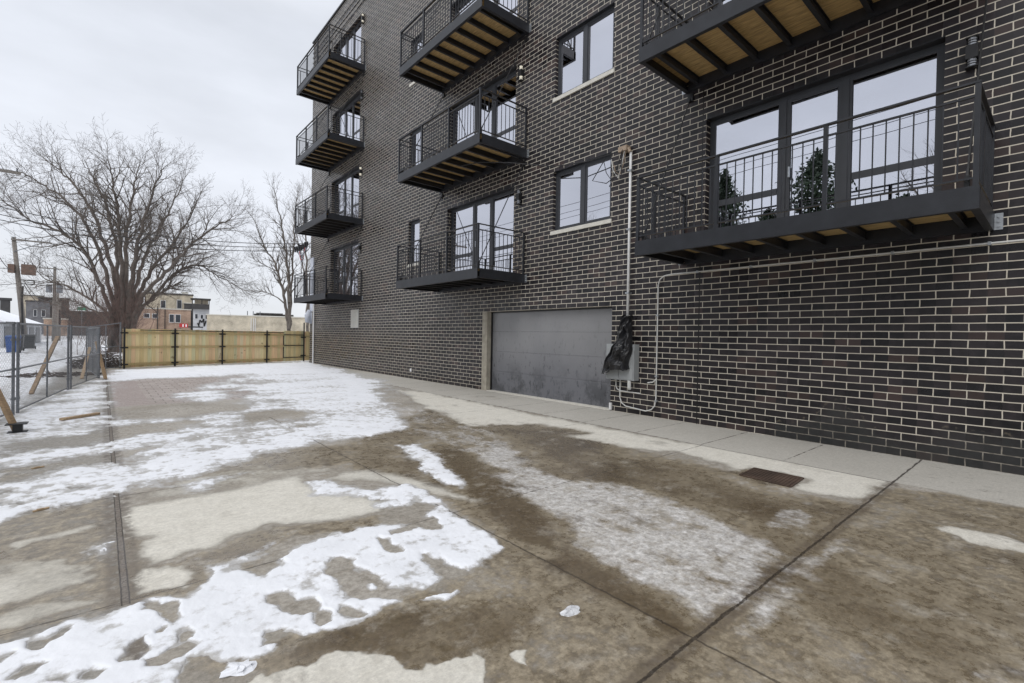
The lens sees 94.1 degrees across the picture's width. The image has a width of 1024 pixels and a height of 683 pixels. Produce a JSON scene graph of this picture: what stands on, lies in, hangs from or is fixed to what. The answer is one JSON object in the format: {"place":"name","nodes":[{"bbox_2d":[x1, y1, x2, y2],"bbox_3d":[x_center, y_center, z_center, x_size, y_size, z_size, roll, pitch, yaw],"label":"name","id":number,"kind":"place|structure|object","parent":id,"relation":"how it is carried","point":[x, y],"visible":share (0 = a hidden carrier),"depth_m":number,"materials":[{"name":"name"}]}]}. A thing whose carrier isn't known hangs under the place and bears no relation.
{"place":"outdoors","nodes":[
{"label":"outdoors","id":0,"kind":"place"},
{"bbox_2d":[0,298,11,312],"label":"dark chimney house","id":1,"kind":"structure","parent":0,"point":[5,304],"depth_m":61.98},
{"bbox_2d":[23,295,44,317],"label":"tan far house","id":2,"kind":"structure","parent":0,"point":[28,297],"depth_m":139.09,"materials":[{"name":"beige brick"}]},
{"bbox_2d":[25,300,49,333],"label":"grey siding house","id":3,"kind":"structure","parent":0,"point":[34,315],"depth_m":119.79,"materials":[{"name":"white paint"}]},
{"bbox_2d":[38,297,68,317],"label":"dark brick block","id":4,"kind":"structure","parent":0,"point":[43,298],"depth_m":127.50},
{"bbox_2d":[43,318,66,335],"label":"red brick garage","id":5,"kind":"structure","parent":0,"point":[46,321],"depth_m":99.46,"materials":[{"name":"brick"}]},
{"bbox_2d":[41,334,107,339],"bbox_3d":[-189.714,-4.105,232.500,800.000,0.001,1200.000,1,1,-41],"label":"ground","id":6,"kind":"structure","parent":0,"point":[66,338],"depth_m":80.23,"materials":[{"name":"white snow"}]},
{"bbox_2d":[52,281,59,335],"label":"utility pole","id":7,"kind":"object","parent":6,"relation":"on","point":[57,309],"visible":0.32,"depth_m":66.47,"materials":[{"name":"brown wood"}]},
{"bbox_2d":[29,277,104,335],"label":"bare shrub","id":8,"kind":"object","parent":6,"relation":"on","point":[61,312],"visible":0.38,"depth_m":77.82,"materials":[{"name":"brown plant"}]},
{"bbox_2d":[137,306,191,329],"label":"brick flats","id":9,"kind":"structure","parent":6,"relation":"on","point":[177,317],"depth_m":88.29,"materials":[{"name":"brick"}]},
{"bbox_2d":[146,289,193,308],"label":"brick upper block","id":10,"kind":"structure","parent":9,"relation":"on","point":[175,303],"depth_m":100.22,"materials":[{"name":"brick"}]},
{"bbox_2d":[160,300,165,307],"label":"window","id":11,"kind":"structure","parent":10,"relation":"in","point":[161,304],"depth_m":99.22,"materials":[{"name":"white paint"}]},
{"bbox_2d":[177,300,181,308],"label":"window","id":12,"kind":"structure","parent":10,"relation":"in","point":[179,306],"depth_m":100.86,"materials":[{"name":"white paint"}]},
{"bbox_2d":[169,314,173,322],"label":"window","id":13,"kind":"structure","parent":9,"relation":"in","point":[171,316],"depth_m":88.66,"materials":[{"name":"white paint"}]},
{"bbox_2d":[175,314,180,322],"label":"window","id":14,"kind":"structure","parent":9,"relation":"in","point":[177,316],"depth_m":89.25,"materials":[{"name":"white paint"}]},
{"bbox_2d":[183,302,194,329],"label":"dark stair block","id":15,"kind":"structure","parent":6,"relation":"on","point":[187,305],"depth_m":97.05,"materials":[{"name":"stone"}]},
{"bbox_2d":[63,310,109,335],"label":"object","id":16,"kind":"object","parent":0,"point":[68,317],"visible":0.14,"depth_m":111.38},
{"bbox_2d":[1,220,303,250],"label":"power line","id":17,"kind":"object","parent":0,"point":[134,242],"visible":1,"depth_m":21.06,"materials":[{"name":"black metal"}]},
{"bbox_2d":[0,0,342,316],"label":"sky","id":18,"kind":"structure","parent":0,"point":[220,76],"materials":[{"name":"white"}]},
{"bbox_2d":[191,298,210,329],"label":"white porch house","id":19,"kind":"structure","parent":0,"point":[200,307],"depth_m":87.78,"materials":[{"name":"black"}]},
{"bbox_2d":[0,361,1023,682],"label":"pavement","id":20,"kind":"structure","parent":0,"point":[654,549],"depth_m":3.31,"materials":[{"name":"concrete"}]},
{"bbox_2d":[0,322,15,416],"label":"chain link panel","id":21,"kind":"object","parent":20,"relation":"on","point":[12,369],"visible":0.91,"depth_m":8.00,"materials":[{"name":"grey metal"}]},
{"bbox_2d":[0,168,20,174],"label":"street light","id":22,"kind":"object","parent":20,"relation":"on","point":[11,172],"visible":1,"depth_m":21.18,"materials":[{"name":"grey metal"}]},
{"bbox_2d":[2,167,53,238],"bbox_3d":[-29.881,-7.731,30.107,0.022,0.474,23.112,1,1,-39],"label":"power line","id":23,"kind":"object","parent":22,"relation":"attached to","point":[22,199],"visible":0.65,"depth_m":24.63,"materials":[{"name":"black metal"}]},
{"bbox_2d":[0,310,41,347],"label":"snow roof garage","id":24,"kind":"structure","parent":20,"relation":"on","point":[7,317],"depth_m":40.99,"materials":[{"name":"white snow"}]},
{"bbox_2d":[4,327,11,346],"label":"garage door","id":25,"kind":"structure","parent":24,"relation":"in","point":[10,330],"depth_m":36.01,"materials":[{"name":"grey"}]},
{"bbox_2d":[36,328,39,342],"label":"garage door","id":26,"kind":"structure","parent":24,"relation":"in","point":[38,341],"depth_m":48.56,"materials":[{"name":"grey"}]},
{"bbox_2d":[7,237,51,346],"bbox_3d":[-38.444,-3.881,38.009,2.450,8.626,0.700,1,1,-41],"label":"utility pole","id":27,"kind":"object","parent":20,"relation":"on","point":[21,309],"visible":0.67,"depth_m":37.57,"materials":[{"name":"brown wood"}]},
{"bbox_2d":[32,507,49,511],"bbox_3d":[-3.793,1.351,3.837,0.022,0.017,0.097,1,1,28],"label":"wood chip","id":28,"kind":"object","parent":20,"relation":"on","point":[39,509],"visible":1,"depth_m":3.83,"materials":[{"name":"brown wood"}]},
{"bbox_2d":[69,325,100,388],"bbox_3d":[-11.533,0.351,12.912,0.068,1.550,3.210,1,1,-31],"label":"chain link panel","id":29,"kind":"object","parent":20,"relation":"on","point":[83,355],"visible":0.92,"depth_m":12.80,"materials":[{"name":"grey metal"}]},
{"bbox_2d":[80,347,90,378],"bbox_3d":[-13.447,0.656,15.033,0.075,0.893,2.518,1,1,-38],"label":"lumber prop","id":30,"kind":"object","parent":20,"relation":"on","point":[83,372],"visible":0.57,"depth_m":14.77,"materials":[{"name":"brown wood"}]},
{"bbox_2d":[87,328,97,375],"bbox_3d":[-13.633,0.294,15.491,3.429,1.540,0.068,2,1,45],"label":"chain link panel","id":31,"kind":"object","parent":20,"relation":"on","point":[89,334],"visible":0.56,"depth_m":15.48,"materials":[{"name":"grey metal"}]},
{"bbox_2d":[66,349,122,368],"bbox_3d":[-15.765,0.654,18.370,2.175,0.731,1.577,1,1,-41],"label":"brush pile","id":32,"kind":"object","parent":20,"relation":"on","point":[109,356],"visible":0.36,"depth_m":18.25,"materials":[{"name":"brown plant"}]},
{"bbox_2d":[52,279,149,344],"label":"bare shrub","id":33,"kind":"object","parent":20,"relation":"on","point":[82,316],"visible":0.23,"depth_m":44.58,"materials":[{"name":"brown plant"}]},
{"bbox_2d":[95,341,106,378],"bbox_3d":[-12.344,0.558,14.304,0.533,1.118,0.075,1,1,23],"label":"lumber prop","id":34,"kind":"object","parent":20,"relation":"on","point":[103,369],"visible":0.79,"depth_m":14.26,"materials":[{"name":"brown wood"}]},
{"bbox_2d":[21,233,185,354],"bbox_3d":[-24.351,-2.594,29.258,8.050,7.772,6.668,1,1,7],"label":"bare shrub","id":35,"kind":"object","parent":20,"relation":"on","point":[114,306],"visible":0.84,"depth_m":28.85,"materials":[{"name":"brown plant"}]},
{"bbox_2d":[89,322,121,368],"bbox_3d":[-14.845,0.149,17.413,0.068,1.750,1.336,1,1,1],"label":"chain link panel","id":36,"kind":"object","parent":20,"relation":"on","point":[105,347],"visible":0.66,"depth_m":17.62,"materials":[{"name":"grey metal"}]},
{"bbox_2d":[0,118,273,352],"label":"bare tree","id":37,"kind":"object","parent":20,"relation":"on","point":[126,221],"visible":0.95,"depth_m":30.18,"materials":[{"name":"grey plant"}]},
{"bbox_2d":[120,327,283,368],"bbox_3d":[-13.207,0.243,20.955,0.367,1.570,6.839,1,1,29],"label":"wooden fence","id":38,"kind":"object","parent":20,"relation":"on","point":[154,347],"visible":1,"depth_m":20.56,"materials":[{"name":"brown wood"}]},
{"bbox_2d":[283,323,305,360],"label":"wooden gate","id":39,"kind":"structure","parent":38,"relation":"attached to","point":[294,345],"depth_m":24.46,"materials":[{"name":"brown wood"}]},
{"bbox_2d":[0,339,503,682],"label":"snow","id":40,"kind":"structure","parent":20,"relation":"on","point":[226,612],"depth_m":4.04,"materials":[{"name":"white snow"}]},
{"bbox_2d":[5,335,20,352],"bbox_3d":[-29.382,0.153,28.060,0.640,1.040,0.828,1,1,-41],"label":"wheelie bin","id":41,"kind":"object","parent":40,"relation":"on","point":[8,346],"visible":0.47,"depth_m":27.73,"materials":[{"name":"blue plastic"}]},
{"bbox_2d":[4,421,28,433],"bbox_3d":[-6.967,1.213,6.702,0.220,0.127,0.200,1,1,-41],"label":"brace anchor","id":42,"kind":"object","parent":40,"relation":"on","point":[17,427],"visible":1,"depth_m":6.67,"materials":[{"name":"black metal"}]},
{"bbox_2d":[0,389,16,429],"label":"lumber brace","id":43,"kind":"object","parent":42,"relation":"on","point":[7,412],"visible":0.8,"depth_m":6.67,"materials":[{"name":"brown wood"}]},
{"bbox_2d":[20,335,24,350],"bbox_3d":[-31.713,0.088,30.538,0.640,1.040,0.828,1,1,-41],"label":"wheelie bin","id":44,"kind":"object","parent":40,"relation":"on","point":[22,341],"visible":0.29,"depth_m":30.45,"materials":[{"name":"black plastic"}]},
{"bbox_2d":[24,334,35,348],"bbox_3d":[-33.937,0.020,33.505,0.640,1.040,0.828,1,1,-41],"label":"wheelie bin","id":45,"kind":"object","parent":40,"relation":"on","point":[31,341],"visible":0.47,"depth_m":33.28,"materials":[{"name":"black plastic"}]},
{"bbox_2d":[15,322,69,412],"bbox_3d":[-9.541,0.411,9.778,0.068,1.560,3.948,1,1,-34],"label":"chain link panel","id":46,"kind":"object","parent":40,"relation":"on","point":[18,353],"visible":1,"depth_m":9.43,"materials":[{"name":"grey metal"}]},
{"bbox_2d":[29,336,59,393],"bbox_3d":[-10.808,0.517,11.026,0.075,1.289,1.110,1,1,-21],"label":"lumber prop","id":47,"kind":"object","parent":40,"relation":"on","point":[49,353],"visible":0.36,"depth_m":10.94,"materials":[{"name":"brown wood"}]},
{"bbox_2d":[0,370,101,377],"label":"brush litter","id":48,"kind":"object","parent":40,"relation":"on","point":[36,373],"visible":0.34,"depth_m":14.70,"materials":[{"name":"brown plant"}]},
{"bbox_2d":[40,266,62,340],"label":"utility pole","id":49,"kind":"object","parent":40,"relation":"on","point":[54,315],"visible":0.56,"depth_m":54.71,"materials":[{"name":"brown wood"}]},
{"bbox_2d":[57,303,60,340],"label":"utility pole","id":50,"kind":"object","parent":40,"relation":"on","point":[59,317],"visible":0.42,"depth_m":57.91,"materials":[{"name":"brown wood"}]},
{"bbox_2d":[59,412,99,419],"bbox_3d":[-7.118,1.233,7.859,0.080,0.035,0.601,1,1,6],"label":"plank","id":51,"kind":"object","parent":40,"relation":"on","point":[80,416],"visible":1,"depth_m":7.82,"materials":[{"name":"brown wood"}]},
{"bbox_2d":[179,324,202,327],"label":"red sign board","id":52,"kind":"object","parent":40,"relation":"on","point":[184,325],"visible":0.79,"depth_m":69.76,"materials":[{"name":"paint"}]},
{"bbox_2d":[219,659,256,677],"bbox_3d":[-1.184,1.411,2.061,0.148,0.025,0.099,1,1,-41],"label":"snow lump","id":53,"kind":"object","parent":40,"relation":"on","point":[247,666],"visible":1,"depth_m":2.05,"materials":[{"name":"white snow"}]},
{"bbox_2d":[206,311,309,331],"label":"long low building","id":54,"kind":"structure","parent":40,"relation":"on","point":[270,322],"depth_m":75.59,"materials":[{"name":"beige brick"}]},
{"bbox_2d":[282,172,311,331],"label":"bare tree","id":55,"kind":"object","parent":40,"relation":"on","point":[307,308],"visible":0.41,"depth_m":44.89,"materials":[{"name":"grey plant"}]},
{"bbox_2d":[237,173,310,330],"bbox_3d":[-15.819,-5.409,33.002,6.908,12.785,4.339,1,1,1],"label":"bare tree","id":56,"kind":"object","parent":20,"relation":"on","point":[289,280],"visible":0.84,"depth_m":33.03,"materials":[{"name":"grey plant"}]},
{"bbox_2d":[304,331,309,359],"bbox_3d":[-10.696,0.230,25.300,0.067,1.539,0.838,1,1,30],"label":"fence infill","id":57,"kind":"object","parent":20,"relation":"on","point":[307,343],"visible":0.41,"depth_m":25.14,"materials":[{"name":"brown wood"}]},
{"bbox_2d":[560,605,579,616],"bbox_3d":[0.318,1.435,2.546,0.132,0.021,0.069,1,1,-41],"label":"ice chunk","id":58,"kind":"object","parent":20,"relation":"on","point":[570,610],"visible":1,"depth_m":2.54,"materials":[{"name":"white ice"}]},
{"bbox_2d":[294,0,1023,475],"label":"brick apartment building","id":59,"kind":"structure","parent":20,"relation":"on","point":[762,132],"depth_m":8.19,"materials":[{"name":"black brick"}]},
{"bbox_2d":[0,206,308,243],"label":"power line","id":60,"kind":"object","parent":59,"relation":"attached to","point":[159,235],"visible":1,"depth_m":21.46,"materials":[{"name":"black metal"}]},
{"bbox_2d":[294,241,308,262],"bbox_3d":[-10.638,-4.414,24.052,0.246,1.138,2.106,1,1,-41],"label":"service wire bundle","id":61,"kind":"object","parent":59,"relation":"hanging from","point":[304,248],"visible":0.97,"depth_m":23.91,"materials":[{"name":"black rubber"}]},
{"bbox_2d":[0,214,308,247],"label":"power line","id":62,"kind":"object","parent":61,"relation":"attached to","point":[139,238],"visible":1,"depth_m":21.14,"materials":[{"name":"black metal"}]},
{"bbox_2d":[333,242,357,294],"bbox_3d":[-7.183,-3.018,20.703,0.110,2.264,3.074,1,1,-41],"label":"balcony door","id":63,"kind":"structure","parent":59,"relation":"in","point":[350,261],"depth_m":20.77,"materials":[{"name":"clear glass"}]},
{"bbox_2d":[334,169,358,217],"bbox_3d":[-7.129,-6.077,20.673,0.110,2.264,3.074,1,1,-41],"label":"balcony door","id":64,"kind":"structure","parent":59,"relation":"in","point":[351,183],"depth_m":20.65,"materials":[{"name":"clear glass"}]},
{"bbox_2d":[335,95,359,140],"bbox_3d":[-7.074,-9.137,20.644,0.110,2.264,3.074,1,1,-41],"label":"balcony door","id":65,"kind":"structure","parent":59,"relation":"in","point":[354,107],"depth_m":20.45,"materials":[{"name":"clear glass"}]},
{"bbox_2d":[337,21,360,62],"bbox_3d":[-7.005,-12.196,20.627,0.070,2.264,3.074,1,1,-41],"label":"balcony door","id":66,"kind":"structure","parent":59,"relation":"in","point":[354,45],"depth_m":20.22,"materials":[{"name":"clear glass"}]},
{"bbox_2d":[408,220,419,266],"bbox_3d":[-3.244,-3.294,15.996,0.195,1.542,0.820,1,1,-41],"label":"window","id":67,"kind":"structure","parent":59,"relation":"in","point":[415,226],"depth_m":16.11,"materials":[{"name":"clear glass"}]},
{"bbox_2d":[409,38,421,86],"bbox_3d":[-3.136,-9.413,15.938,0.195,1.542,0.820,1,1,-41],"label":"window","id":68,"kind":"structure","parent":59,"relation":"in","point":[412,83],"depth_m":16.05,"materials":[{"name":"clear glass"}]},
{"bbox_2d":[412,128,420,165],"bbox_3d":[-3.144,-6.397,16.006,0.075,1.454,0.734,1,1,-41],"label":"window","id":69,"kind":"structure","parent":59,"relation":"in","point":[416,138],"depth_m":16.06,"materials":[{"name":"clear glass"}]},
{"bbox_2d":[450,189,513,271],"bbox_3d":[-0.856,-2.835,13.352,0.110,2.264,3.074,1,1,-41],"label":"balcony door","id":70,"kind":"structure","parent":59,"relation":"in","point":[487,211],"depth_m":13.22,"materials":[{"name":"clear glass"}]},
{"bbox_2d":[452,70,515,145],"bbox_3d":[-0.802,-5.894,13.322,0.110,2.264,3.074,1,1,-41],"label":"balcony door","id":71,"kind":"structure","parent":59,"relation":"in","point":[508,91],"depth_m":13.01,"materials":[{"name":"clear glass"}]},
{"bbox_2d":[454,0,516,19],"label":"balcony door","id":72,"kind":"structure","parent":59,"relation":"in","point":[464,2],"depth_m":12.80,"materials":[{"name":"clear glass"}]},
{"bbox_2d":[490,307,611,407],"bbox_3d":[0.804,0.303,11.420,0.100,2.132,4.148,1,1,-41],"label":"garage door","id":73,"kind":"structure","parent":59,"relation":"in","point":[584,333],"depth_m":11.21,"materials":[{"name":"paint"}]},
{"bbox_2d":[550,154,611,234],"bbox_3d":[1.537,-3.176,10.442,0.195,1.462,1.740,1,1,-41],"label":"window","id":74,"kind":"structure","parent":59,"relation":"in","point":[582,202],"depth_m":10.43,"materials":[{"name":"clear glass"}]},
{"bbox_2d":[553,5,614,102],"bbox_3d":[1.591,-6.235,10.412,0.195,1.462,1.740,1,1,-41],"label":"window","id":75,"kind":"structure","parent":59,"relation":"in","point":[585,55],"depth_m":10.39,"materials":[{"name":"clear glass"}]},
{"bbox_2d":[603,144,633,315],"bbox_3d":[2.074,-2.096,9.537,0.684,3.510,0.177,2,1,44],"label":"service mast","id":76,"kind":"object","parent":59,"relation":"attached to","point":[624,149],"visible":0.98,"depth_m":9.33,"materials":[{"name":"grey metal"}]},
{"bbox_2d":[461,151,617,183],"bbox_3d":[0.387,-3.874,10.849,4.573,1.259,0.194,1,1,38],"label":"service cable","id":77,"kind":"object","parent":76,"relation":"attached to","point":[554,166],"visible":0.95,"depth_m":10.32,"materials":[{"name":"black metal"}]},
{"bbox_2d":[601,314,632,373],"bbox_3d":[2.045,0.066,9.341,0.395,1.193,0.682,1,1,-41],"label":"plastic sheet","id":78,"kind":"object","parent":76,"relation":"hanging from","point":[618,356],"visible":1,"depth_m":9.22,"materials":[{"name":"black plastic"}]},
{"bbox_2d":[713,0,730,9],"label":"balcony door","id":79,"kind":"structure","parent":59,"relation":"in","point":[725,1],"depth_m":8.25,"materials":[{"name":"clear glass"}]},
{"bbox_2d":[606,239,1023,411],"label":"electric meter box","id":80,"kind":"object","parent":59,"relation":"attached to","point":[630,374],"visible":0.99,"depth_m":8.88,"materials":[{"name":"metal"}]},
{"bbox_2d":[606,345,632,379],"bbox_3d":[2.114,0.402,9.365,0.010,0.660,0.620,1,1,-41],"label":"cabinet door","id":81,"kind":"structure","parent":80,"relation":"in","point":[627,374],"depth_m":9.30,"materials":[{"name":"grey metal"}]},
{"bbox_2d":[708,42,944,228],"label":"balcony door","id":82,"kind":"structure","parent":59,"relation":"in","point":[920,73],"depth_m":6.87,"materials":[{"name":"clear glass"}]},
{"bbox_2d":[739,467,803,486],"bbox_3d":[2.798,1.457,5.134,0.471,0.010,0.550,1,1,-41],"label":"drain cover","id":83,"kind":"object","parent":20,"relation":"on","point":[782,479],"visible":1,"depth_m":5.12,"materials":[{"name":"brown metal"}]}
]}

